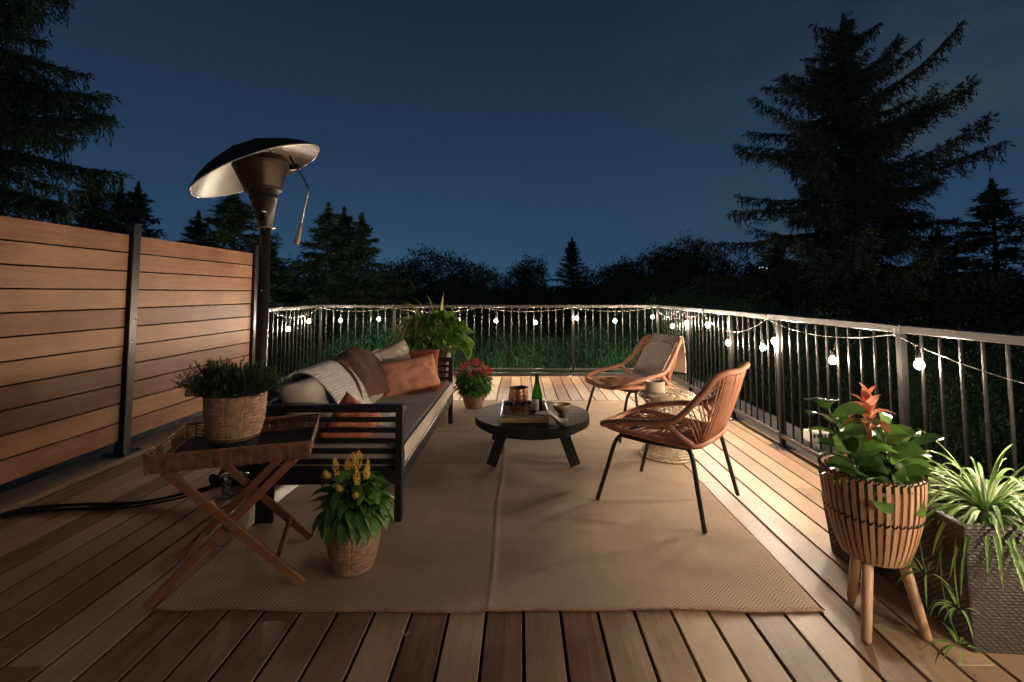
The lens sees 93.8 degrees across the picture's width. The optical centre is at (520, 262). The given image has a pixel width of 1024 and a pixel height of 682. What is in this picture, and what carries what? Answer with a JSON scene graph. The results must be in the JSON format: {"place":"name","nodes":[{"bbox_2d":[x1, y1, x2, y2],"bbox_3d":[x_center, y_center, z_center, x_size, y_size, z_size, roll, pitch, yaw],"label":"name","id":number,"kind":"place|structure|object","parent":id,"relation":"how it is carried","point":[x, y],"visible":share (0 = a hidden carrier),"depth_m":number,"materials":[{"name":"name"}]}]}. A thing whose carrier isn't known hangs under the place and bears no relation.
{"place":"outdoors","nodes":[
{"label":"outdoors","id":0,"kind":"place"},
{"bbox_2d":[0,377,1023,681],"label":"deck","id":1,"kind":"structure","parent":0,"point":[78,589],"depth_m":1.80,"materials":[{"name":"brown wood"}]},
{"bbox_2d":[0,416,203,512],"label":"kerb board","id":2,"kind":"object","parent":1,"relation":"on","point":[26,494],"visible":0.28,"depth_m":3.21,"materials":[{"name":"brown wood"}]},
{"bbox_2d":[0,216,258,484],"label":"privacy fence","id":3,"kind":"object","parent":2,"relation":"on","point":[129,298],"visible":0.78,"depth_m":3.46,"materials":[{"name":"brown wood"}]},
{"bbox_2d":[267,305,319,382],"bbox_3d":[-3.060,1.120,6.326,0.140,1.070,1.810,0,-4,0],"label":"side railing","id":4,"kind":"object","parent":2,"relation":"on","point":[294,308],"visible":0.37,"depth_m":6.44,"materials":[{"name":"metal"}]},
{"bbox_2d":[0,485,213,517],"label":"gas hose","id":5,"kind":"object","parent":1,"relation":"on","point":[23,511],"visible":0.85,"depth_m":2.79,"materials":[{"name":"black rubber"}]},
{"bbox_2d":[209,472,248,498],"bbox_3d":[-1.801,1.360,2.958,0.208,0.158,0.123,3,-5,-36],"label":"gas regulator","id":6,"kind":"object","parent":1,"relation":"on","point":[223,481],"visible":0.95,"depth_m":2.93,"materials":[{"name":"metal"}]},
{"bbox_2d":[189,138,319,485],"bbox_3d":[-1.896,0.281,3.409,0.809,2.365,0.903,1,-4,-22],"label":"patio heater","id":7,"kind":"object","parent":1,"relation":"on","point":[258,170],"visible":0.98,"depth_m":3.38,"materials":[{"name":"brown metal"}]},
{"bbox_2d":[154,400,824,612],"bbox_3d":[-0.120,1.477,3.703,2.628,0.021,3.687,0,-4,0],"label":"rug","id":8,"kind":"object","parent":1,"relation":"on","point":[529,525],"visible":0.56,"depth_m":2.34,"materials":[{"name":"fabric"}]},
{"bbox_2d":[142,413,319,609],"bbox_3d":[-1.243,1.064,2.141,0.602,0.610,0.502,1,-4,-19],"label":"tray table","id":9,"kind":"object","parent":8,"relation":"on","point":[279,445],"visible":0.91,"depth_m":2.00,"materials":[{"name":"wood"}]},
{"bbox_2d":[170,354,292,451],"bbox_3d":[-1.301,0.626,2.172,0.466,0.403,0.479,-3,-5,43],"label":"potted plant","id":10,"kind":"object","parent":9,"relation":"on","point":[234,401],"visible":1,"depth_m":2.08,"materials":[{"name":"wicker"}]},
{"bbox_2d":[254,357,452,522],"bbox_3d":[-1.040,1.160,3.603,0.800,0.621,2.021,0,-4,0],"label":"garden sofa","id":11,"kind":"object","parent":8,"relation":"on","point":[391,453],"visible":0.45,"depth_m":2.64,"materials":[{"name":"black metal"}]},
{"bbox_2d":[267,374,292,426],"bbox_3d":[-1.549,0.882,3.030,0.276,0.331,0.421,1,-4,-10],"label":"scatter cushion","id":12,"kind":"object","parent":11,"relation":"on","point":[273,394],"visible":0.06,"depth_m":2.94,"materials":[{"name":"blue fabric"}]},
{"bbox_2d":[280,370,341,437],"bbox_3d":[-1.254,0.904,3.138,0.316,0.381,0.900,0,-4,0],"label":"back cushion","id":13,"kind":"object","parent":11,"relation":"on","point":[311,390],"visible":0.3,"depth_m":2.76,"materials":[{"name":"beige fabric"}]},
{"bbox_2d":[278,360,406,425],"bbox_3d":[-1.132,0.851,3.176,0.666,0.348,0.584,0,-4,0],"label":"knit throw","id":14,"kind":"object","parent":11,"relation":"on","point":[336,384],"visible":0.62,"depth_m":3.12,"materials":[{"name":"beige fabric"}]},
{"bbox_2d":[317,391,381,437],"bbox_3d":[-0.985,0.949,2.794,0.393,0.391,0.151,3,-5,-41],"label":"scatter cushion","id":15,"kind":"object","parent":11,"relation":"on","point":[347,398],"visible":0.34,"depth_m":2.75,"materials":[{"name":"orange fabric"}]},
{"bbox_2d":[326,346,390,398],"bbox_3d":[-1.240,0.853,3.684,0.452,0.374,0.786,0,-4,0],"label":"velvet throw","id":16,"kind":"object","parent":11,"relation":"on","point":[363,365],"visible":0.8,"depth_m":3.64,"materials":[{"name":"brown fabric"}]},
{"bbox_2d":[369,349,383,402],"bbox_3d":[-1.255,0.964,4.046,0.312,0.382,0.900,0,-4,0],"label":"back cushion","id":17,"kind":"object","parent":11,"relation":"on","point":[373,398],"visible":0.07,"depth_m":3.80,"materials":[{"name":"beige fabric"}]},
{"bbox_2d":[376,338,409,361],"bbox_3d":[-1.120,0.952,4.338,0.223,0.507,0.525,-2,-4,26],"label":"scatter cushion","id":18,"kind":"object","parent":11,"relation":"on","point":[397,350],"visible":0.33,"depth_m":4.31,"materials":[{"name":"beige fabric"}]},
{"bbox_2d":[379,354,439,396],"bbox_3d":[-0.947,0.967,4.108,0.571,0.300,0.221,4,-5,-44],"label":"scatter cushion","id":19,"kind":"object","parent":11,"relation":"on","point":[405,376],"visible":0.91,"depth_m":4.03,"materials":[{"name":"orange fabric"}]},
{"bbox_2d":[409,349,439,374],"bbox_3d":[-0.985,0.960,4.469,0.461,0.290,0.170,0,-4,-5],"label":"scatter cushion","id":20,"kind":"object","parent":11,"relation":"on","point":[419,353],"visible":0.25,"depth_m":4.47,"materials":[{"name":"orange fabric"}]},
{"bbox_2d":[404,382,445,392],"bbox_3d":[-0.833,1.083,4.184,0.329,0.034,0.432,0,-4,0],"label":"fringed throw","id":21,"kind":"object","parent":11,"relation":"on","point":[436,387],"visible":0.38,"depth_m":4.09,"materials":[{"name":"orange fabric"}]},
{"bbox_2d":[311,450,395,576],"bbox_3d":[-0.760,1.119,2.189,0.367,0.512,0.365,0,-4,0],"label":"potted plant","id":22,"kind":"object","parent":8,"relation":"on","point":[354,515],"visible":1,"depth_m":2.09,"materials":[{"name":"green plant"}]},
{"bbox_2d":[388,294,473,381],"bbox_3d":[-0.962,0.950,5.122,0.944,1.247,0.814,0,-4,0],"label":"potted plant","id":23,"kind":"object","parent":8,"relation":"on","point":[420,327],"visible":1,"depth_m":5.01,"materials":[{"name":"green plant"}]},
{"bbox_2d":[453,357,494,408],"bbox_3d":[-0.505,1.299,5.226,0.468,0.546,0.496,0,-4,0],"label":"potted plant","id":24,"kind":"object","parent":8,"relation":"on","point":[474,388],"visible":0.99,"depth_m":5.11,"materials":[{"name":"green plant"}]},
{"bbox_2d":[475,401,589,466],"bbox_3d":[0.094,1.331,3.752,0.890,0.292,0.886,0,-4,0],"label":"coffee table","id":25,"kind":"object","parent":8,"relation":"on","point":[487,418],"visible":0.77,"depth_m":3.44,"materials":[{"name":"black wood"}]},
{"bbox_2d":[500,400,548,422],"bbox_3d":[0.034,1.155,3.727,0.361,0.053,0.496,0,-4,0],"label":"serving tray","id":26,"kind":"object","parent":25,"relation":"on","point":[531,418],"visible":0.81,"depth_m":3.48,"materials":[{"name":"brown wood"}]},
{"bbox_2d":[504,402,513,414],"bbox_3d":[-0.085,1.110,3.596,0.074,0.105,0.074,0,-4,0],"label":"drinking glass","id":27,"kind":"object","parent":26,"relation":"on","point":[508,408],"visible":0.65,"depth_m":3.57,"materials":[{"name":"clear"}]},
{"bbox_2d":[509,385,528,406],"bbox_3d":[-0.010,1.086,3.818,0.154,0.181,0.154,0,-4,0],"label":"ice bucket","id":28,"kind":"object","parent":26,"relation":"on","point":[518,393],"visible":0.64,"depth_m":3.76,"materials":[{"name":"orange metal"}]},
{"bbox_2d":[514,403,523,414],"bbox_3d":[-0.010,1.109,3.581,0.074,0.105,0.074,0,-4,0],"label":"drinking glass","id":29,"kind":"object","parent":26,"relation":"on","point":[518,409],"visible":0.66,"depth_m":3.55,"materials":[{"name":"white"}]},
{"bbox_2d":[522,401,531,414],"bbox_3d":[0.050,1.112,3.636,0.074,0.105,0.074,0,-4,0],"label":"drinking glass","id":30,"kind":"object","parent":26,"relation":"on","point":[527,407],"visible":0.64,"depth_m":3.61,"materials":[{"name":"white"}]},
{"bbox_2d":[531,374,541,414],"bbox_3d":[0.130,1.018,3.702,0.085,0.302,0.085,0,-4,0],"label":"wine bottle","id":31,"kind":"object","parent":26,"relation":"on","point":[536,402],"visible":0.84,"depth_m":3.67,"materials":[{"name":"green glass"}]},
{"bbox_2d":[534,411,567,425],"bbox_3d":[0.227,1.125,3.450,0.255,0.078,0.190,0,-4,0],"label":"napkin","id":32,"kind":"object","parent":26,"relation":"on","point":[562,421],"visible":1,"depth_m":3.45,"materials":[{"name":"fabric"}]},
{"bbox_2d":[553,402,570,414],"bbox_3d":[0.325,1.143,3.734,0.145,0.079,0.145,0,-4,0],"label":"bowl","id":33,"kind":"object","parent":25,"relation":"on","point":[561,408],"visible":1,"depth_m":3.70,"materials":[{"name":"beige ceramic"}]},
{"bbox_2d":[585,334,681,442],"bbox_3d":[1.040,1.107,4.415,0.802,0.833,0.656,2,-4,-23],"label":"rope chair","id":34,"kind":"object","parent":8,"relation":"on","point":[627,384],"visible":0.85,"depth_m":4.41,"materials":[{"name":"wicker"}]},
{"bbox_2d":[626,333,685,379],"bbox_3d":[1.286,0.896,4.515,0.416,0.417,0.418,2,-4,-23],"label":"blanket","id":35,"kind":"object","parent":34,"relation":"on","point":[655,355],"visible":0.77,"depth_m":4.50,"materials":[{"name":"beige fabric"}]},
{"bbox_2d":[638,388,696,463],"bbox_3d":[1.130,1.237,3.688,0.432,0.475,0.432,0,-4,0],"label":"rattan stool","id":36,"kind":"object","parent":8,"relation":"on","point":[670,394],"visible":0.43,"depth_m":3.56,"materials":[{"name":"beige wicker"}]},
{"bbox_2d":[644,379,664,392],"bbox_3d":[1.045,0.964,3.726,0.152,0.081,0.152,0,-4,0],"label":"candle","id":37,"kind":"object","parent":36,"relation":"on","point":[654,386],"visible":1,"depth_m":3.67,"materials":[{"name":"wax"}]},
{"bbox_2d":[595,361,749,532],"bbox_3d":[0.931,1.010,2.903,0.802,0.833,0.656,-3,-5,39],"label":"rope chair","id":38,"kind":"object","parent":8,"relation":"on","point":[639,428],"visible":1,"depth_m":2.72,"materials":[{"name":"brown fabric"}]},
{"bbox_2d":[453,376,618,378],"bbox_3d":[-0.450,1.733,7.158,5.300,0.054,0.040,0,-4,0],"label":"deck edge board","id":39,"kind":"object","parent":1,"relation":"attached to","point":[545,376],"visible":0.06,"depth_m":7.16,"materials":[{"name":"brown wood"}]},
{"bbox_2d":[318,305,659,376],"bbox_3d":[-0.470,1.179,7.259,5.260,1.072,0.140,0,-4,0],"label":"back railing","id":40,"kind":"object","parent":39,"relation":"on","point":[573,369],"visible":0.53,"depth_m":7.26,"materials":[{"name":"metal"}]},
{"bbox_2d":[658,305,1023,491],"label":"side railing","id":41,"kind":"object","parent":1,"relation":"on","point":[960,335],"visible":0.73,"depth_m":3.30,"materials":[{"name":"metal"}]},
{"bbox_2d":[271,305,1023,383],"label":"string lights","id":42,"kind":"object","parent":41,"relation":"hanging from","point":[919,363],"visible":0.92,"depth_m":3.85,"materials":[{"name":"white glass"}]},
{"bbox_2d":[821,492,892,572],"bbox_3d":[1.625,1.255,2.246,0.325,0.268,0.332,0,-4,0],"label":"potted plant","id":43,"kind":"object","parent":1,"relation":"on","point":[837,548],"visible":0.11,"depth_m":2.29,"materials":[{"name":"plant"}]},
{"bbox_2d":[817,452,931,644],"bbox_3d":[1.345,1.072,1.825,0.347,0.580,0.347,0,-4,0],"label":"plant stand","id":44,"kind":"object","parent":1,"relation":"on","point":[859,561],"visible":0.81,"depth_m":1.73,"materials":[{"name":"brown wood"}]},
{"bbox_2d":[803,382,943,563],"bbox_3d":[1.338,0.783,1.827,0.476,0.634,0.374,0,-4,0],"label":"potted plant","id":45,"kind":"object","parent":44,"relation":"in","point":[850,439],"visible":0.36,"depth_m":1.78,"materials":[{"name":"green plant"}]},
{"bbox_2d":[892,430,1023,670],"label":"potted plant","id":46,"kind":"object","parent":1,"relation":"on","point":[967,564],"visible":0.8,"depth_m":1.68,"materials":[{"name":"plant"}]},
{"bbox_2d":[0,0,1023,293],"label":"sky","id":47,"kind":"structure","parent":0,"point":[492,131],"materials":[{"name":"blue"}]},
{"bbox_2d":[345,382,702,681],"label":"deck underlay","id":48,"kind":"object","parent":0,"point":[523,651],"depth_m":1.79,"materials":[{"name":"black rubber"}]},
{"bbox_3d":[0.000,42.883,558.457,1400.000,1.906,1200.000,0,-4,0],"label":"ground","id":49,"kind":"structure","parent":0,"visible":0},
{"bbox_2d":[4,168,125,448],"bbox_3d":[-13.631,2.616,15.106,9.691,11.280,8.924,-1,-4,9],"label":"spruce tree","id":50,"kind":"object","parent":49,"relation":"on","point":[93,213],"visible":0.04,"depth_m":15.05,"materials":[{"name":"green plant"}]},
{"bbox_2d":[0,0,185,460],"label":"spruce tree","id":51,"kind":"object","parent":49,"relation":"on","point":[21,128],"visible":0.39,"depth_m":9.71,"materials":[{"name":"green plant"}]},
{"bbox_2d":[28,181,183,381],"bbox_3d":[-13.065,2.762,15.540,10.579,11.174,12.453,-2,-4,33],"label":"spruce tree","id":52,"kind":"object","parent":49,"relation":"on","point":[136,208],"visible":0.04,"depth_m":16.12,"materials":[{"name":"green plant"}]},
{"bbox_2d":[95,182,151,289],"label":"spruce tree","id":53,"kind":"object","parent":49,"relation":"on","point":[121,198],"visible":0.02,"depth_m":17.14,"materials":[{"name":"green plant"}]},
{"bbox_2d":[42,209,223,446],"bbox_3d":[-9.183,3.290,13.798,10.889,9.771,9.250,-2,-4,31],"label":"spruce tree","id":54,"kind":"object","parent":49,"relation":"on","point":[200,226],"visible":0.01,"depth_m":14.03,"materials":[{"name":"green plant"}]},
{"bbox_2d":[37,193,375,448],"bbox_3d":[-8.130,3.017,12.988,13.340,10.117,14.486,-3,-5,41],"label":"spruce tree","id":55,"kind":"object","parent":49,"relation":"on","point":[231,223],"visible":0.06,"depth_m":12.87,"materials":[{"name":"green plant"}]},
{"bbox_2d":[220,255,323,339],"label":"leafy tree","id":56,"kind":"object","parent":49,"relation":"on","point":[304,276],"depth_m":17.66,"materials":[{"name":"green plant"}]},
{"bbox_2d":[268,242,297,375],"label":"spruce tree","id":57,"kind":"object","parent":49,"relation":"on","point":[274,251],"visible":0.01,"depth_m":15.09,"materials":[{"name":"green plant"}]},
{"bbox_2d":[241,327,338,376],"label":"leafy tree","id":58,"kind":"object","parent":49,"relation":"on","point":[282,359],"visible":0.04,"depth_m":11.23,"materials":[{"name":"green plant"}]},
{"bbox_2d":[229,202,415,374],"bbox_3d":[-5.978,3.198,14.173,11.270,10.025,13.267,2,-4,-28],"label":"spruce tree","id":59,"kind":"object","parent":49,"relation":"on","point":[327,220],"visible":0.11,"depth_m":13.83,"materials":[{"name":"green plant"}]},
{"bbox_2d":[280,205,396,350],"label":"spruce tree","id":60,"kind":"object","parent":49,"relation":"on","point":[345,219],"visible":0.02,"depth_m":15.55,"materials":[{"name":"green plant"}]},
{"bbox_2d":[290,304,410,369],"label":"leafy tree","id":61,"kind":"object","parent":49,"relation":"on","point":[367,340],"visible":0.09,"depth_m":11.05,"materials":[{"name":"green plant"}]},
{"bbox_2d":[275,212,436,351],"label":"spruce tree","id":62,"kind":"object","parent":49,"relation":"on","point":[362,232],"visible":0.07,"depth_m":14.33,"materials":[{"name":"green plant"}]},
{"bbox_2d":[335,262,446,339],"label":"leafy tree","id":63,"kind":"object","parent":49,"relation":"on","point":[401,297],"visible":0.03,"depth_m":19.09,"materials":[{"name":"green plant"}]},
{"bbox_2d":[371,258,439,300],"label":"leafy tree","id":64,"kind":"object","parent":49,"relation":"on","point":[389,266],"visible":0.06,"depth_m":25.67,"materials":[{"name":"green plant"}]},
{"bbox_2d":[373,331,507,372],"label":"leafy tree","id":65,"kind":"object","parent":49,"relation":"on","point":[456,360],"depth_m":10.46,"materials":[{"name":"green plant"}]},
{"bbox_2d":[390,243,506,365],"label":"leafy tree","id":66,"kind":"object","parent":49,"relation":"on","point":[456,289],"visible":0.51,"depth_m":23.68,"materials":[{"name":"green plant"}]},
{"bbox_2d":[456,259,517,367],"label":"leafy tree","id":67,"kind":"object","parent":49,"relation":"on","point":[492,276],"visible":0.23,"depth_m":27.37,"materials":[{"name":"green plant"}]},
{"bbox_2d":[26,268,1022,354],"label":"distant wood","id":68,"kind":"object","parent":49,"relation":"on","point":[549,288],"depth_m":50.66,"materials":[{"name":"green plant"}]},
{"bbox_2d":[457,317,597,372],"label":"leafy tree","id":69,"kind":"object","parent":49,"relation":"on","point":[505,360],"visible":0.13,"depth_m":10.58,"materials":[{"name":"green plant"}]},
{"bbox_2d":[484,251,589,372],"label":"leafy tree","id":70,"kind":"object","parent":49,"relation":"on","point":[522,292],"visible":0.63,"depth_m":26.33,"materials":[{"name":"green plant"}]},
{"bbox_2d":[503,237,620,372],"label":"spruce tree","id":71,"kind":"object","parent":49,"relation":"on","point":[571,257],"visible":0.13,"depth_m":31.85,"materials":[{"name":"green plant"}]},
{"bbox_2d":[550,258,639,367],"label":"leafy tree","id":72,"kind":"object","parent":49,"relation":"on","point":[582,297],"visible":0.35,"depth_m":26.62,"materials":[{"name":"green plant"}]},
{"bbox_2d":[514,316,710,377],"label":"leafy tree","id":73,"kind":"object","parent":49,"relation":"on","point":[590,356],"visible":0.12,"depth_m":10.50,"materials":[{"name":"green plant"}]},
{"bbox_2d":[589,249,667,372],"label":"leafy tree","id":74,"kind":"object","parent":49,"relation":"on","point":[626,270],"visible":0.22,"depth_m":23.22,"materials":[{"name":"green plant"}]},
{"bbox_2d":[577,286,736,381],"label":"leafy tree","id":75,"kind":"object","parent":49,"relation":"on","point":[641,329],"visible":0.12,"depth_m":11.84,"materials":[{"name":"green plant"}]},
{"bbox_2d":[615,238,714,348],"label":"leafy tree","id":76,"kind":"object","parent":49,"relation":"on","point":[672,258],"visible":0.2,"depth_m":21.38,"materials":[{"name":"green plant"}]},
{"bbox_2d":[671,375,701,381],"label":"building wall","id":77,"kind":"structure","parent":49,"relation":"on","point":[672,378],"depth_m":7.74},
{"bbox_2d":[0,375,851,492],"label":"roof ledge","id":78,"kind":"object","parent":77,"relation":"attached to","point":[17,482],"visible":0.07,"depth_m":4.33,"materials":[{"name":"brown wood"}]},
{"bbox_2d":[453,373,629,375],"bbox_3d":[-0.460,1.710,7.200,5.080,0.105,0.020,0,-4,0],"label":"kickboard","id":79,"kind":"object","parent":78,"relation":"on","point":[559,374],"visible":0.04,"depth_m":7.19,"materials":[{"name":"wood"}]},
{"bbox_2d":[803,429,828,448],"bbox_3d":[2.535,1.511,4.089,0.170,0.149,0.124,0,-4,0],"label":"vent box","id":80,"kind":"object","parent":78,"relation":"on","point":[815,437],"visible":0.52,"depth_m":4.06,"materials":[{"name":"white plastic"}]},
{"bbox_2d":[648,230,737,357],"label":"leafy tree","id":81,"kind":"object","parent":49,"relation":"on","point":[692,249],"visible":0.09,"depth_m":20.68,"materials":[{"name":"green plant"}]},
{"bbox_2d":[609,270,788,408],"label":"leafy tree","id":82,"kind":"object","parent":49,"relation":"on","point":[683,300],"visible":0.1,"depth_m":12.83,"materials":[{"name":"green plant"}]},
{"bbox_2d":[663,249,787,331],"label":"leafy tree","id":83,"kind":"object","parent":49,"relation":"on","point":[723,265],"visible":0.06,"depth_m":19.66,"materials":[{"name":"green plant"}]},
{"bbox_2d":[634,287,883,434],"bbox_3d":[5.324,4.018,10.456,4.594,7.032,5.878,1,-4,-16],"label":"leafy tree","id":84,"kind":"object","parent":49,"relation":"on","point":[764,326],"visible":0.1,"depth_m":10.82,"materials":[{"name":"green plant"}]},
{"bbox_2d":[735,247,794,395],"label":"spruce tree","id":85,"kind":"object","parent":49,"relation":"on","point":[775,262],"visible":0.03,"depth_m":17.95,"materials":[{"name":"green plant"}]},
{"bbox_2d":[684,260,974,427],"bbox_3d":[9.398,3.832,15.509,8.897,8.055,8.234,-1,-4,13],"label":"leafy tree","id":86,"kind":"object","parent":49,"relation":"on","point":[786,289],"visible":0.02,"depth_m":15.68,"materials":[{"name":"green plant"}]},
{"bbox_2d":[691,10,1023,460],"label":"spruce tree","id":87,"kind":"object","parent":49,"relation":"on","point":[827,169],"visible":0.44,"depth_m":13.93,"materials":[{"name":"green plant"}]},
{"bbox_2d":[719,298,1010,479],"bbox_3d":[5.938,4.015,8.406,4.898,6.773,3.828,-2,-4,22],"label":"leafy tree","id":88,"kind":"object","parent":49,"relation":"on","point":[822,368],"visible":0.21,"depth_m":8.45,"materials":[{"name":"green plant"}]},
{"bbox_2d":[790,262,1022,422],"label":"leafy tree","id":89,"kind":"object","parent":49,"relation":"on","point":[893,320],"visible":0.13,"depth_m":12.64,"materials":[{"name":"green plant"}]},
{"bbox_2d":[811,309,1023,492],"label":"leafy tree","id":90,"kind":"object","parent":49,"relation":"on","point":[932,405],"visible":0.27,"depth_m":6.98,"materials":[{"name":"green plant"}]},
{"bbox_2d":[908,228,999,423],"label":"spruce tree","id":91,"kind":"object","parent":49,"relation":"on","point":[937,235],"depth_m":15.88,"materials":[{"name":"green plant"}]},
{"bbox_2d":[895,318,1023,492],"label":"leafy tree","id":92,"kind":"object","parent":49,"relation":"on","point":[1015,362],"visible":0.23,"depth_m":7.07,"materials":[{"name":"green plant"}]},
{"bbox_2d":[911,177,1023,470],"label":"spruce tree","id":93,"kind":"object","parent":49,"relation":"on","point":[994,202],"visible":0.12,"depth_m":15.06,"materials":[{"name":"green plant"}]}
]}

